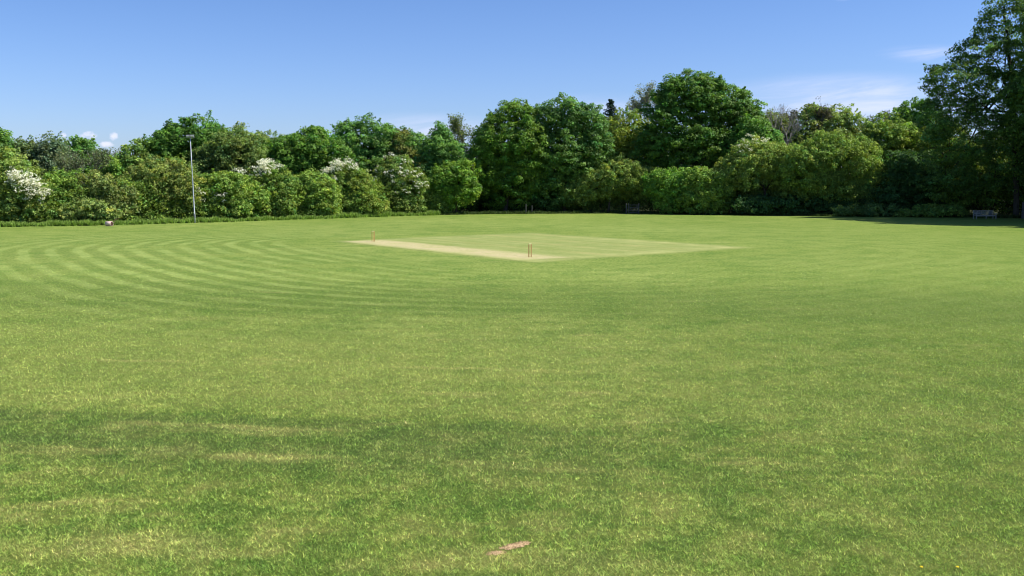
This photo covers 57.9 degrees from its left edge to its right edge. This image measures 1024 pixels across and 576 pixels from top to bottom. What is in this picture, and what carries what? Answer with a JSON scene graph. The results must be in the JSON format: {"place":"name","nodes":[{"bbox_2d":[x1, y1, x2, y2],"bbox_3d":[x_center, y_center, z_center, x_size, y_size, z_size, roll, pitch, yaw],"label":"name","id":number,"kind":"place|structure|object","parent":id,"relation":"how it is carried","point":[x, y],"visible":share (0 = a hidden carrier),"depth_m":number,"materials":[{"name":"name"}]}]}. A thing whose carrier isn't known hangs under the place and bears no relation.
{"place":"outdoors","nodes":[
{"label":"outdoors","id":0,"kind":"place"},
{"bbox_2d":[0,0,1022,174],"label":"sky","id":1,"kind":"structure","parent":0,"point":[114,72],"materials":[{"name":"blue"}]},
{"bbox_2d":[0,213,1023,575],"bbox_3d":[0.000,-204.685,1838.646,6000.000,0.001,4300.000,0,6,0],"label":"ground","id":2,"kind":"structure","parent":0,"point":[898,249],"depth_m":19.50,"materials":[{"name":"green plant"}]},
{"bbox_2d":[105,219,115,225],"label":"garden roller","id":3,"kind":"object","parent":2,"relation":"on","point":[108,223],"visible":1,"depth_m":86.13,"materials":[{"name":"metal"}]},
{"bbox_2d":[186,135,195,222],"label":"floodlight pole","id":4,"kind":"object","parent":2,"relation":"on","point":[190,136],"visible":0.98,"depth_m":92.53,"materials":[{"name":"metal"}]},
{"bbox_2d":[486,540,530,555],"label":"bare soil","id":5,"kind":"structure","parent":2,"relation":"on","point":[515,545],"depth_m":10.21,"materials":[{"name":"beige soil"}]},
{"bbox_2d":[334,233,753,262],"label":"cricket square","id":6,"kind":"structure","parent":2,"relation":"on","point":[582,247],"depth_m":59.52,"materials":[{"name":"plant"}]},
{"bbox_2d":[336,239,575,260],"bbox_3d":[-4.270,-2.429,56.794,3.900,0.001,20.500,-5,8,-38],"label":"cricket pitch","id":7,"kind":"object","parent":6,"relation":"on","point":[498,254],"visible":1,"depth_m":55.06,"materials":[{"name":"beige soil"}]},
{"bbox_2d":[626,203,638,213],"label":"wooden gate","id":8,"kind":"structure","parent":2,"relation":"on","point":[632,210],"depth_m":120.47,"materials":[{"name":"grey wood"}]},
{"bbox_2d":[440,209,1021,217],"bbox_3d":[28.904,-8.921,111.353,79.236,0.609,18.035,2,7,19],"label":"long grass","id":9,"kind":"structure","parent":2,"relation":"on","point":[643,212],"depth_m":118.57,"materials":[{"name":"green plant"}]},
{"bbox_2d":[973,210,996,218],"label":"park bench","id":10,"kind":"object","parent":2,"relation":"on","point":[976,212],"visible":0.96,"depth_m":103.18,"materials":[{"name":"grey wood"}]},
{"bbox_2d":[43,206,1009,221],"bbox_3d":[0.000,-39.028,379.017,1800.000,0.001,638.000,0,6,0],"label":"woodland floor","id":11,"kind":"structure","parent":0,"point":[730,210],"depth_m":129.68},
{"bbox_2d":[0,127,14,159],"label":"oak tree","id":12,"kind":"object","parent":11,"relation":"on","point":[5,138],"visible":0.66,"depth_m":101.20,"materials":[{"name":"green plant"}]},
{"bbox_2d":[2,135,50,172],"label":"broadleaf tree","id":13,"kind":"object","parent":11,"relation":"on","point":[23,145],"visible":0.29,"depth_m":108.55,"materials":[{"name":"green plant"}]},
{"bbox_2d":[0,143,56,222],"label":"hawthorn tree","id":14,"kind":"object","parent":11,"relation":"on","point":[16,176],"visible":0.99,"depth_m":87.15,"materials":[{"name":"green plant"}]},
{"bbox_2d":[27,130,85,175],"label":"willow tree","id":15,"kind":"object","parent":11,"relation":"on","point":[47,151],"visible":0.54,"depth_m":107.67,"materials":[{"name":"green plant"}]},
{"bbox_2d":[40,166,89,209],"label":"hedge bush","id":16,"kind":"object","parent":11,"relation":"on","point":[57,175],"visible":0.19,"depth_m":91.11,"materials":[{"name":"green plant"}]},
{"bbox_2d":[44,196,124,220],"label":"hedge bush","id":17,"kind":"object","parent":11,"relation":"on","point":[91,208],"visible":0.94,"depth_m":88.84,"materials":[{"name":"green plant"}]},
{"bbox_2d":[63,134,108,173],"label":"broadleaf tree","id":18,"kind":"object","parent":11,"relation":"on","point":[81,144],"visible":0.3,"depth_m":112.51,"materials":[{"name":"green plant"}]},
{"bbox_2d":[51,147,121,176],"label":"broadleaf tree","id":19,"kind":"object","parent":11,"relation":"on","point":[99,156],"visible":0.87,"depth_m":100.15,"materials":[{"name":"green plant"}]},
{"bbox_2d":[68,169,141,220],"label":"hedge bush","id":20,"kind":"object","parent":11,"relation":"on","point":[109,188],"visible":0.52,"depth_m":90.70,"materials":[{"name":"green plant"}]},
{"bbox_2d":[86,155,132,179],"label":"broadleaf tree","id":21,"kind":"object","parent":11,"relation":"on","point":[116,169],"visible":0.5,"depth_m":109.58,"materials":[{"name":"green plant"}]},
{"bbox_2d":[107,137,163,175],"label":"broadleaf tree","id":22,"kind":"object","parent":11,"relation":"on","point":[128,157],"visible":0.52,"depth_m":110.75,"materials":[{"name":"green plant"}]},
{"bbox_2d":[120,153,206,218],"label":"bush","id":23,"kind":"object","parent":11,"relation":"on","point":[174,169],"visible":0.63,"depth_m":94.73,"materials":[{"name":"green plant"}]},
{"bbox_2d":[138,110,229,175],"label":"sycamore tree","id":24,"kind":"object","parent":11,"relation":"on","point":[168,141],"visible":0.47,"depth_m":111.42,"materials":[{"name":"green plant"}]},
{"bbox_2d":[0,209,440,226],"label":"long grass","id":25,"kind":"structure","parent":11,"relation":"on","point":[137,221],"depth_m":94.10,"materials":[{"name":"green plant"}]},
{"bbox_2d":[0,171,444,221],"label":"hedge tangle","id":26,"kind":"object","parent":11,"relation":"on","point":[62,192],"visible":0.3,"depth_m":93.52,"materials":[{"name":"green plant"}]},
{"bbox_2d":[194,168,255,218],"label":"hedge bush","id":27,"kind":"object","parent":11,"relation":"on","point":[226,184],"visible":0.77,"depth_m":97.45,"materials":[{"name":"green plant"}]},
{"bbox_2d":[187,126,270,175],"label":"ash tree","id":28,"kind":"object","parent":11,"relation":"on","point":[230,155],"visible":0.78,"depth_m":108.68,"materials":[{"name":"green plant"}]},
{"bbox_2d":[232,167,279,216],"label":"hedge bush","id":29,"kind":"object","parent":11,"relation":"on","point":[260,196],"visible":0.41,"depth_m":100.32,"materials":[{"name":"green plant"}]},
{"bbox_2d":[228,121,289,169],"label":"ash tree","id":30,"kind":"object","parent":11,"relation":"on","point":[257,133],"visible":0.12,"depth_m":121.38,"materials":[{"name":"green plant"}]},
{"bbox_2d":[249,157,301,216],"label":"hawthorn tree","id":31,"kind":"object","parent":11,"relation":"on","point":[274,176],"visible":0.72,"depth_m":101.95,"materials":[{"name":"green plant"}]},
{"bbox_2d":[257,125,355,175],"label":"sycamore tree","id":32,"kind":"object","parent":11,"relation":"on","point":[315,149],"visible":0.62,"depth_m":113.55,"materials":[{"name":"green plant"}]},
{"bbox_2d":[286,168,343,215],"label":"hedge bush","id":33,"kind":"object","parent":11,"relation":"on","point":[323,188],"visible":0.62,"depth_m":105.27,"materials":[{"name":"green plant"}]},
{"bbox_2d":[321,157,373,213],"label":"hawthorn tree","id":34,"kind":"object","parent":11,"relation":"on","point":[337,170],"visible":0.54,"depth_m":109.02,"materials":[{"name":"green plant"}]},
{"bbox_2d":[342,168,390,215],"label":"hedge bush","id":35,"kind":"object","parent":11,"relation":"on","point":[366,183],"visible":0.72,"depth_m":109.42,"materials":[{"name":"green plant"}]},
{"bbox_2d":[328,112,425,188],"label":"sycamore tree","id":36,"kind":"object","parent":11,"relation":"on","point":[370,151],"visible":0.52,"depth_m":124.74,"materials":[{"name":"green plant"}]},
{"bbox_2d":[367,152,429,212],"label":"hawthorn tree","id":37,"kind":"object","parent":11,"relation":"on","point":[412,181],"visible":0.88,"depth_m":114.34,"materials":[{"name":"green plant"}]},
{"bbox_2d":[380,128,425,167],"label":"ash tree","id":38,"kind":"object","parent":11,"relation":"on","point":[409,151],"visible":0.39,"depth_m":124.46,"materials":[{"name":"green plant"}]},
{"bbox_2d":[415,185,457,212],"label":"hedge bush","id":39,"kind":"object","parent":11,"relation":"on","point":[436,197],"visible":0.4,"depth_m":117.09,"materials":[{"name":"green plant"}]},
{"bbox_2d":[409,120,473,211],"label":"poplar tree","id":40,"kind":"object","parent":11,"relation":"on","point":[439,145],"visible":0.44,"depth_m":120.69,"materials":[{"name":"green plant"}]},
{"bbox_2d":[425,158,482,212],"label":"sycamore tree","id":41,"kind":"object","parent":11,"relation":"on","point":[447,175],"visible":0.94,"depth_m":117.03,"materials":[{"name":"green plant"}]},
{"bbox_2d":[446,112,477,165],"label":"bare tree","id":42,"kind":"object","parent":11,"relation":"on","point":[455,127],"visible":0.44,"depth_m":130.10,"materials":[{"name":"grey plant"}]},
{"bbox_2d":[465,98,557,211],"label":"sycamore tree","id":43,"kind":"object","parent":11,"relation":"on","point":[496,154],"visible":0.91,"depth_m":122.13,"materials":[{"name":"green plant"}]},
{"bbox_2d":[11,195,1021,221],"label":"undergrowth","id":44,"kind":"object","parent":11,"relation":"on","point":[973,206],"visible":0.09,"depth_m":112.65,"materials":[{"name":"green plant"}]},
{"bbox_2d":[458,192,581,211],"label":"holly bush","id":45,"kind":"object","parent":11,"relation":"on","point":[481,201],"visible":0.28,"depth_m":126.36,"materials":[{"name":"green plant"}]},
{"bbox_2d":[112,134,1023,208],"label":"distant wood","id":46,"kind":"object","parent":11,"relation":"on","point":[716,163],"depth_m":152.25,"materials":[{"name":"green plant"}]},
{"bbox_2d":[522,92,615,211],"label":"sycamore tree","id":47,"kind":"object","parent":11,"relation":"on","point":[570,116],"visible":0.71,"depth_m":122.45,"materials":[{"name":"green plant"}]},
{"bbox_2d":[557,152,658,211],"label":"willow bush","id":48,"kind":"object","parent":11,"relation":"on","point":[620,179],"visible":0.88,"depth_m":122.43,"materials":[{"name":"green plant"}]},
{"bbox_2d":[599,99,620,207],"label":"conifer tree","id":49,"kind":"object","parent":11,"relation":"on","point":[611,110],"visible":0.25,"depth_m":135.88,"materials":[{"name":"green plant"}]},
{"bbox_2d":[600,105,656,210],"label":"ash tree","id":50,"kind":"object","parent":11,"relation":"on","point":[619,130],"visible":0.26,"depth_m":129.74,"materials":[{"name":"green plant"}]},
{"bbox_2d":[625,80,656,200],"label":"birch tree","id":51,"kind":"object","parent":11,"relation":"on","point":[644,98],"visible":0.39,"depth_m":140.89,"materials":[{"name":"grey plant"}]},
{"bbox_2d":[641,166,698,213],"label":"hedge bush","id":52,"kind":"object","parent":11,"relation":"on","point":[664,186],"visible":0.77,"depth_m":118.67,"materials":[{"name":"green plant"}]},
{"bbox_2d":[630,68,767,174],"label":"chestnut tree","id":53,"kind":"object","parent":11,"relation":"on","point":[701,138],"visible":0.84,"depth_m":122.43,"materials":[{"name":"green plant"}]},
{"bbox_2d":[676,165,736,214],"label":"hedge bush","id":54,"kind":"object","parent":11,"relation":"on","point":[706,195],"visible":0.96,"depth_m":116.55,"materials":[{"name":"green plant"}]},
{"bbox_2d":[564,177,884,213],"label":"hedge tangle","id":55,"kind":"object","parent":11,"relation":"on","point":[620,208],"visible":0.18,"depth_m":124.10,"materials":[{"name":"green plant"}]},
{"bbox_2d":[718,113,784,164],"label":"chestnut tree","id":56,"kind":"object","parent":11,"relation":"on","point":[764,128],"visible":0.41,"depth_m":119.90,"materials":[{"name":"green plant"}]},
{"bbox_2d":[712,132,805,198],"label":"willow bush","id":57,"kind":"object","parent":11,"relation":"on","point":[748,170],"visible":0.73,"depth_m":115.61,"materials":[{"name":"green plant"}]},
{"bbox_2d":[763,108,803,143],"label":"ash tree","id":58,"kind":"object","parent":11,"relation":"on","point":[784,122],"visible":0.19,"depth_m":130.54,"materials":[{"name":"green plant"}]},
{"bbox_2d":[765,104,805,145],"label":"bare tree","id":59,"kind":"object","parent":11,"relation":"on","point":[789,122],"visible":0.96,"depth_m":126.03,"materials":[{"name":"grey plant"}]},
{"bbox_2d":[725,192,864,215],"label":"holly bush","id":60,"kind":"object","parent":11,"relation":"on","point":[761,204],"visible":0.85,"depth_m":114.19,"materials":[{"name":"green plant"}]},
{"bbox_2d":[782,96,832,134],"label":"tree","id":61,"kind":"object","parent":11,"relation":"on","point":[825,113],"visible":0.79,"depth_m":129.58,"materials":[{"name":"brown plant"}]},
{"bbox_2d":[777,102,871,157],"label":"ash tree","id":62,"kind":"object","parent":11,"relation":"on","point":[841,121],"visible":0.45,"depth_m":129.71,"materials":[{"name":"green plant"}]},
{"bbox_2d":[769,129,891,213],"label":"willow bush","id":63,"kind":"object","parent":11,"relation":"on","point":[858,171],"visible":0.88,"depth_m":112.79,"materials":[{"name":"green plant"}]},
{"bbox_2d":[830,201,907,216],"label":"hedge bush","id":64,"kind":"object","parent":11,"relation":"on","point":[876,210],"visible":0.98,"depth_m":110.01,"materials":[{"name":"green plant"}]},
{"bbox_2d":[862,110,890,124],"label":"bare tree","id":65,"kind":"object","parent":11,"relation":"on","point":[870,116],"visible":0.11,"depth_m":137.69,"materials":[{"name":"grey plant"}]},
{"bbox_2d":[852,107,924,186],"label":"oak tree","id":66,"kind":"object","parent":11,"relation":"on","point":[884,135],"visible":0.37,"depth_m":117.86,"materials":[{"name":"green plant"}]},
{"bbox_2d":[861,149,957,212],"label":"holly tree","id":67,"kind":"object","parent":11,"relation":"on","point":[904,167],"visible":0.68,"depth_m":111.26,"materials":[{"name":"green plant"}]},
{"bbox_2d":[885,96,939,140],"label":"sycamore tree","id":68,"kind":"object","parent":11,"relation":"on","point":[906,112],"visible":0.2,"depth_m":123.09,"materials":[{"name":"green plant"}]},
{"bbox_2d":[895,203,968,217],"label":"hedge bush","id":69,"kind":"object","parent":11,"relation":"on","point":[934,210],"visible":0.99,"depth_m":107.96,"materials":[{"name":"green plant"}]},
{"bbox_2d":[915,110,1010,206],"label":"hazel tree","id":70,"kind":"object","parent":11,"relation":"on","point":[922,144],"visible":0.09,"depth_m":113.86,"materials":[{"name":"green plant"}]},
{"bbox_2d":[907,0,1023,215],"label":"alder tree","id":71,"kind":"object","parent":11,"relation":"on","point":[983,156],"visible":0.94,"depth_m":103.96,"materials":[{"name":"green plant"}]},
{"bbox_2d":[932,170,1023,214],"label":"hazel tree","id":72,"kind":"object","parent":11,"relation":"on","point":[986,198],"visible":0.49,"depth_m":109.70,"materials":[{"name":"green plant"}]},
{"bbox_2d":[995,0,1023,144],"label":"oak tree","id":73,"kind":"object","parent":11,"relation":"on","point":[1017,102],"visible":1,"depth_m":98.80,"materials":[{"name":"green plant"}]},
{"bbox_2d":[1005,64,1023,201],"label":"ash tree","id":74,"kind":"object","parent":11,"relation":"on","point":[1011,183],"visible":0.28,"depth_m":106.47,"materials":[{"name":"green plant"}]},
{"bbox_2d":[1021,202,1023,218],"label":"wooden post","id":75,"kind":"object","parent":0,"point":[1022,215],"visible":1,"depth_m":104.14,"materials":[{"name":"brown wood"}]}
]}

